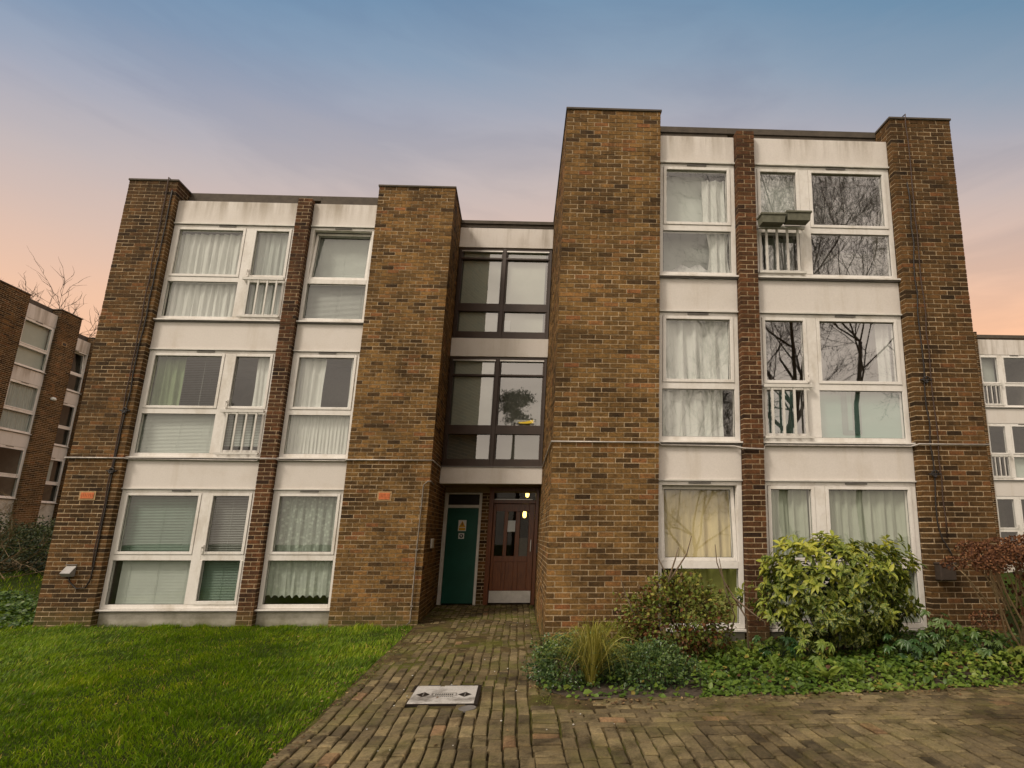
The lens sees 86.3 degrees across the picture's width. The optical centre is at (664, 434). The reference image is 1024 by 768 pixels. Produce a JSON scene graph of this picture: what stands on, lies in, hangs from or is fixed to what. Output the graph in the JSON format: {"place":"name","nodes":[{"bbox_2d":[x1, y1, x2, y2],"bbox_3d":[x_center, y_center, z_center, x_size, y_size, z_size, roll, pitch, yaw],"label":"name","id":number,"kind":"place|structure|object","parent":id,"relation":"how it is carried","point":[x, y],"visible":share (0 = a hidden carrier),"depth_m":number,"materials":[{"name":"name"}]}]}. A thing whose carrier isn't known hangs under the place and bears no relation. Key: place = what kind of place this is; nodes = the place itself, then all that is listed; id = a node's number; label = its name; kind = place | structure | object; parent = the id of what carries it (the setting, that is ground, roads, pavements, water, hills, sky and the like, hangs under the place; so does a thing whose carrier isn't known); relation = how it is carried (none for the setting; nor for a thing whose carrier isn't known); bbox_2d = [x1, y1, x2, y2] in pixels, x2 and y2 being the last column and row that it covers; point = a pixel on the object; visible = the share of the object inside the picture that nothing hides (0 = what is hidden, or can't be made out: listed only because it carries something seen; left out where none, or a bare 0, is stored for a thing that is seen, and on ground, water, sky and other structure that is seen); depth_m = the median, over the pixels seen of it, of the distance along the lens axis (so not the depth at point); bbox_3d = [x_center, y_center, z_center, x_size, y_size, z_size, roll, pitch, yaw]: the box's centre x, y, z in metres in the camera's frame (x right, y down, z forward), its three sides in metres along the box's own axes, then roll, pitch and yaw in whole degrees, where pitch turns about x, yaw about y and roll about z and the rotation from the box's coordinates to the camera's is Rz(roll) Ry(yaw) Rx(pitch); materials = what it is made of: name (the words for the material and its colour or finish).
{"place":"outdoors","nodes":[
{"label":"outdoors","id":0,"kind":"place"},
{"bbox_2d":[0,622,420,767],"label":"lawn","id":1,"kind":"structure","parent":0,"point":[45,688],"depth_m":5.37,"materials":[{"name":"green plant"}]},
{"bbox_2d":[0,527,1023,767],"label":"ground","id":2,"kind":"structure","parent":0,"point":[16,583],"depth_m":5.38,"materials":[{"name":"green plant"}]},
{"bbox_2d":[0,587,38,628],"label":"ivy","id":3,"kind":"object","parent":2,"relation":"on","point":[8,596],"visible":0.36,"depth_m":9.97,"materials":[{"name":"green plant"}]},
{"bbox_2d":[0,528,50,631],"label":"bush","id":4,"kind":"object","parent":2,"relation":"on","point":[5,588],"depth_m":12.59,"materials":[{"name":"plant"}]},
{"bbox_2d":[0,510,50,551],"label":"hedge shrub","id":5,"kind":"object","parent":2,"relation":"on","point":[3,523],"visible":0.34,"depth_m":16.02,"materials":[{"name":"green plant"}]},
{"bbox_2d":[0,524,53,572],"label":"hedge shrub","id":6,"kind":"object","parent":2,"relation":"on","point":[27,557],"visible":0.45,"depth_m":14.31,"materials":[{"name":"green plant"}]},
{"bbox_2d":[0,467,57,578],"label":"bare shrub","id":7,"kind":"object","parent":2,"relation":"on","point":[9,536],"visible":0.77,"depth_m":13.53,"materials":[{"name":"brown plant"}]},
{"bbox_2d":[2,515,55,558],"bbox_3d":[-19.241,3.274,16.593,3.623,1.495,1.978,1,-11,-2],"label":"hedge shrub","id":8,"kind":"object","parent":2,"relation":"on","point":[43,524],"visible":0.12,"depth_m":16.25,"materials":[{"name":"green plant"}]},
{"bbox_2d":[0,280,94,531],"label":"apartment building","id":9,"kind":"structure","parent":2,"relation":"on","point":[45,354],"depth_m":21.92,"materials":[{"name":"brown brick"}]},
{"bbox_2d":[0,444,26,499],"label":"window","id":10,"kind":"structure","parent":9,"relation":"in","point":[11,457],"depth_m":21.38,"materials":[{"name":"plastic"}]},
{"bbox_2d":[0,378,40,435],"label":"window","id":11,"kind":"structure","parent":9,"relation":"in","point":[20,404],"depth_m":21.32,"materials":[{"name":"glass"}]},
{"bbox_2d":[14,317,54,373],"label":"window","id":12,"kind":"structure","parent":9,"relation":"in","point":[33,350],"depth_m":21.84,"materials":[{"name":"plastic"}]},
{"bbox_2d":[41,458,64,503],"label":"window","id":13,"kind":"structure","parent":9,"relation":"in","point":[50,493],"depth_m":24.58,"materials":[{"name":"plastic"}]},
{"bbox_2d":[54,403,76,447],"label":"window","id":14,"kind":"structure","parent":9,"relation":"in","point":[68,412],"depth_m":25.12,"materials":[{"name":"plastic"}]},
{"bbox_2d":[66,350,87,394],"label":"window","id":15,"kind":"structure","parent":9,"relation":"in","point":[80,359],"depth_m":25.61,"materials":[{"name":"plastic"}]},
{"bbox_2d":[0,278,100,336],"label":"bare tree","id":16,"kind":"object","parent":2,"relation":"on","point":[74,312],"visible":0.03,"depth_m":29.29,"materials":[{"name":"brown plant"}]},
{"bbox_2d":[19,256,98,335],"bbox_3d":[-36.476,-2.669,30.559,12.199,15.544,9.231,-7,-13,35],"label":"bare tree","id":17,"kind":"object","parent":2,"relation":"on","point":[64,283],"visible":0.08,"depth_m":29.20,"materials":[{"name":"brown plant"}]},
{"bbox_2d":[11,621,409,630],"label":"wall weeds","id":18,"kind":"object","parent":2,"relation":"on","point":[166,626],"depth_m":8.77,"materials":[{"name":"green plant"}]},
{"bbox_2d":[32,107,1007,648],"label":"apartment building","id":19,"kind":"structure","parent":2,"relation":"on","point":[302,411],"depth_m":9.04,"materials":[{"name":"brown brick"}]},
{"bbox_2d":[59,564,77,576],"bbox_3d":[-10.178,2.310,8.911,0.208,0.205,0.124,1,-11,-2],"label":"bulkhead box","id":20,"kind":"object","parent":19,"relation":"attached to","point":[67,571],"visible":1,"depth_m":8.90,"materials":[{"name":"white plastic"}]},
{"bbox_2d":[95,489,254,611],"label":"window","id":21,"kind":"structure","parent":19,"relation":"in","point":[172,550],"depth_m":9.28,"materials":[{"name":"plastic"}]},
{"bbox_2d":[125,350,275,459],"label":"window","id":22,"kind":"structure","parent":19,"relation":"in","point":[193,404],"depth_m":9.80,"materials":[{"name":"glass"}]},
{"bbox_2d":[153,224,293,323],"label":"window","id":23,"kind":"structure","parent":19,"relation":"in","point":[214,273],"depth_m":10.26,"materials":[{"name":"plastic"}]},
{"bbox_2d":[254,490,343,611],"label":"window","id":24,"kind":"structure","parent":19,"relation":"in","point":[299,564],"depth_m":9.37,"materials":[{"name":"plastic"}]},
{"bbox_2d":[277,352,359,459],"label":"window","id":25,"kind":"structure","parent":19,"relation":"in","point":[322,385],"depth_m":9.84,"materials":[{"name":"glass"}]},
{"bbox_2d":[296,228,373,324],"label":"window","id":26,"kind":"structure","parent":19,"relation":"in","point":[336,278],"depth_m":10.45,"materials":[{"name":"plastic"}]},
{"bbox_2d":[436,493,482,604],"bbox_3d":[-4.439,2.449,11.347,0.840,2.380,0.135,1,-11,-2],"label":"green door","id":27,"kind":"structure","parent":19,"relation":"in","point":[457,580],"depth_m":11.31,"materials":[{"name":"paint"}]},
{"bbox_2d":[442,357,546,465],"bbox_3d":[-3.580,-0.481,11.067,2.108,2.336,0.310,1,-11,-2],"label":"window","id":28,"kind":"structure","parent":19,"relation":"in","point":[485,396],"depth_m":11.08,"materials":[{"name":"clear glass"}]},
{"bbox_2d":[452,248,551,338],"bbox_3d":[-3.572,-3.080,11.562,2.108,2.101,0.310,1,-11,-2],"label":"window","id":29,"kind":"structure","parent":19,"relation":"in","point":[501,293],"depth_m":11.50,"materials":[{"name":"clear glass"}]},
{"bbox_2d":[483,487,539,604],"bbox_3d":[-3.337,2.400,11.393,1.115,2.500,0.140,1,-11,-2],"label":"entrance door","id":30,"kind":"structure","parent":19,"relation":"in","point":[509,579],"depth_m":11.32,"materials":[{"name":"brown wood"}]},
{"bbox_2d":[514,420,534,423],"bbox_3d":[-2.996,-0.283,11.129,0.452,0.087,0.116,1,-11,-2],"label":"landing lamp","id":31,"kind":"object","parent":19,"relation":"attached to","point":[524,421],"visible":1,"depth_m":11.13,"materials":[{"name":"metal"}]},
{"bbox_2d":[660,164,738,279],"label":"window","id":32,"kind":"structure","parent":19,"relation":"in","point":[698,238],"depth_m":8.63,"materials":[{"name":"plastic"}]},
{"bbox_2d":[659,312,742,444],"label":"window","id":33,"kind":"structure","parent":19,"relation":"in","point":[699,402],"depth_m":8.03,"materials":[{"name":"glass"}]},
{"bbox_2d":[658,481,746,632],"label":"window","id":34,"kind":"structure","parent":19,"relation":"in","point":[710,512],"depth_m":7.71,"materials":[{"name":"plastic"}]},
{"bbox_2d":[756,212,786,226],"bbox_3d":[1.673,-3.380,8.255,0.439,0.170,0.244,1,-11,-2],"label":"planter","id":35,"kind":"object","parent":19,"relation":"attached to","point":[770,219],"visible":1,"depth_m":8.15,"materials":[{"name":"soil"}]},
{"bbox_2d":[784,210,811,224],"bbox_3d":[2.076,-3.420,8.277,0.444,0.170,0.244,1,-11,-2],"label":"planter","id":36,"kind":"object","parent":19,"relation":"attached to","point":[797,217],"visible":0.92,"depth_m":8.17,"materials":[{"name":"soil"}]},
{"bbox_2d":[754,166,900,282],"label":"window","id":37,"kind":"structure","parent":19,"relation":"in","point":[848,236],"depth_m":8.71,"materials":[{"name":"plastic"}]},
{"bbox_2d":[759,314,915,445],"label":"window","id":38,"kind":"structure","parent":19,"relation":"in","point":[826,379],"depth_m":8.10,"materials":[{"name":"glass"}]},
{"bbox_2d":[765,482,928,632],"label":"window","id":39,"kind":"structure","parent":19,"relation":"in","point":[866,511],"depth_m":7.71,"materials":[{"name":"plastic"}]},
{"bbox_2d":[933,562,956,580],"bbox_3d":[3.943,1.914,7.347,0.267,0.245,0.126,1,-11,-2],"label":"junction box","id":40,"kind":"object","parent":19,"relation":"attached to","point":[943,574],"visible":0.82,"depth_m":7.30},
{"bbox_2d":[973,332,1023,572],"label":"apartment building","id":41,"kind":"structure","parent":2,"relation":"on","point":[1000,362],"depth_m":19.29,"materials":[{"name":"white brick"}]},
{"bbox_2d":[979,355,1023,408],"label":"window","id":42,"kind":"structure","parent":41,"relation":"in","point":[1002,375],"depth_m":19.53,"materials":[{"name":"plastic"}]},
{"bbox_2d":[987,423,1023,480],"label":"window","id":43,"kind":"structure","parent":41,"relation":"in","point":[1006,441],"depth_m":18.92,"materials":[{"name":"plastic"}]},
{"bbox_2d":[995,496,1023,544],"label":"window","id":44,"kind":"structure","parent":41,"relation":"in","point":[1010,509],"depth_m":18.46,"materials":[{"name":"plastic"}]},
{"bbox_2d":[0,0,1023,336],"label":"sky","id":45,"kind":"structure","parent":0,"point":[337,98],"materials":[{"name":"blue"}]},
{"bbox_2d":[262,604,1023,767],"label":"paving","id":46,"kind":"structure","parent":0,"point":[991,735],"depth_m":4.26,"materials":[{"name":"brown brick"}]},
{"bbox_2d":[405,685,481,707],"bbox_3d":[-2.152,2.544,5.103,0.834,0.042,0.640,1,-11,-2],"label":"utility cover","id":47,"kind":"object","parent":46,"relation":"on","point":[452,695],"visible":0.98,"depth_m":5.04,"materials":[{"name":"metal"}]},
{"bbox_2d":[337,604,551,705],"bbox_3d":[-2.900,3.024,7.879,1.955,0.105,7.037,3,-11,-15],"label":"moss","id":48,"kind":"object","parent":46,"relation":"on","point":[457,671],"visible":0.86,"depth_m":6.53,"materials":[{"name":"green plant"}]},
{"bbox_2d":[458,705,475,712],"bbox_3d":[-1.771,2.451,4.686,0.150,0.018,0.150,1,-11,-2],"label":"stopcock cover","id":49,"kind":"object","parent":46,"relation":"on","point":[464,709],"visible":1,"depth_m":4.67,"materials":[{"name":"grey metal"}]},
{"bbox_2d":[13,625,1023,765],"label":"leaf litter","id":50,"kind":"object","parent":46,"relation":"on","point":[530,686],"visible":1,"depth_m":5.02,"materials":[{"name":"brown plant"}]},
{"bbox_2d":[535,643,1023,699],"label":"bed soil","id":51,"kind":"structure","parent":0,"point":[670,691],"depth_m":5.44,"materials":[{"name":"brown soil"}]},
{"bbox_2d":[520,629,622,692],"bbox_3d":[-0.993,2.416,5.744,1.118,0.542,1.172,11,-15,-44],"label":"evergreen shrub","id":52,"kind":"object","parent":51,"relation":"on","point":[546,669],"visible":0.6,"depth_m":5.51,"materials":[{"name":"green plant"}]},
{"bbox_2d":[541,615,643,684],"bbox_3d":[-0.741,2.221,5.396,1.286,0.691,0.879,1,-11,-2],"label":"grass tuft","id":53,"kind":"object","parent":51,"relation":"on","point":[595,643],"visible":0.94,"depth_m":5.38,"materials":[{"name":"green plant"}]},
{"bbox_2d":[575,618,642,656],"bbox_3d":[-0.677,2.500,6.356,0.882,0.546,0.529,1,-11,-2],"label":"lime shrub","id":54,"kind":"object","parent":51,"relation":"on","point":[615,627],"visible":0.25,"depth_m":6.34,"materials":[{"name":"green plant"}]},
{"bbox_2d":[600,635,706,691],"bbox_3d":[-0.119,2.449,5.702,1.125,0.498,1.117,7,-13,-31],"label":"evergreen shrub","id":55,"kind":"object","parent":51,"relation":"on","point":[668,658],"visible":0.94,"depth_m":5.49,"materials":[{"name":"green plant"}]},
{"bbox_2d":[612,536,764,664],"bbox_3d":[0.265,2.034,6.494,1.837,1.535,0.932,1,-11,-2],"label":"berberis shrub","id":56,"kind":"object","parent":51,"relation":"on","point":[687,634],"visible":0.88,"depth_m":6.34,"materials":[{"name":"green plant"}]},
{"bbox_2d":[752,635,799,661],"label":"leafy plant","id":57,"kind":"object","parent":51,"relation":"on","point":[786,640],"visible":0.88,"depth_m":6.15,"materials":[{"name":"green plant"}]},
{"bbox_2d":[535,626,1023,701],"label":"ground cover","id":58,"kind":"object","parent":51,"relation":"on","point":[738,648],"visible":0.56,"depth_m":5.71,"materials":[{"name":"green plant"}]},
{"bbox_2d":[702,645,1023,678],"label":"weeds","id":59,"kind":"object","parent":58,"relation":"on","point":[833,671],"visible":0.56,"depth_m":5.72,"materials":[{"name":"green plant"}]},
{"bbox_2d":[794,638,834,665],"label":"leafy plant","id":60,"kind":"object","parent":51,"relation":"on","point":[822,645],"visible":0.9,"depth_m":5.89,"materials":[{"name":"green plant"}]},
{"bbox_2d":[733,530,927,656],"bbox_3d":[2.117,2.012,6.580,2.501,1.621,1.047,1,-11,-2],"label":"laurel shrub","id":61,"kind":"object","parent":51,"relation":"on","point":[857,629],"visible":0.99,"depth_m":6.42,"materials":[{"name":"green plant"}]},
{"bbox_2d":[882,633,935,668],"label":"leafy plant","id":62,"kind":"object","parent":51,"relation":"on","point":[909,648],"visible":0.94,"depth_m":6.08,"materials":[{"name":"green plant"}]},
{"bbox_2d":[915,609,962,657],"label":"leafy plant","id":63,"kind":"object","parent":51,"relation":"on","point":[938,637],"visible":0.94,"depth_m":6.22,"materials":[{"name":"green plant"}]},
{"bbox_2d":[939,534,1023,663],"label":"hydrangea","id":64,"kind":"object","parent":51,"relation":"on","point":[999,555],"visible":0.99,"depth_m":6.22,"materials":[{"name":"brown plant"}]},
{"bbox_2d":[963,631,1016,670],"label":"leafy plant","id":65,"kind":"object","parent":51,"relation":"on","point":[989,651],"visible":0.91,"depth_m":6.05,"materials":[{"name":"green plant"}]},
{"bbox_2d":[1005,641,1023,665],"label":"leafy plant","id":66,"kind":"object","parent":51,"relation":"on","point":[1011,649],"visible":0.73,"depth_m":5.86,"materials":[{"name":"green plant"}]},
{"bbox_2d":[1008,565,1023,627],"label":"lime shrub","id":67,"kind":"object","parent":51,"relation":"on","point":[1016,616],"visible":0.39,"depth_m":6.74,"materials":[{"name":"green plant"}]}
]}

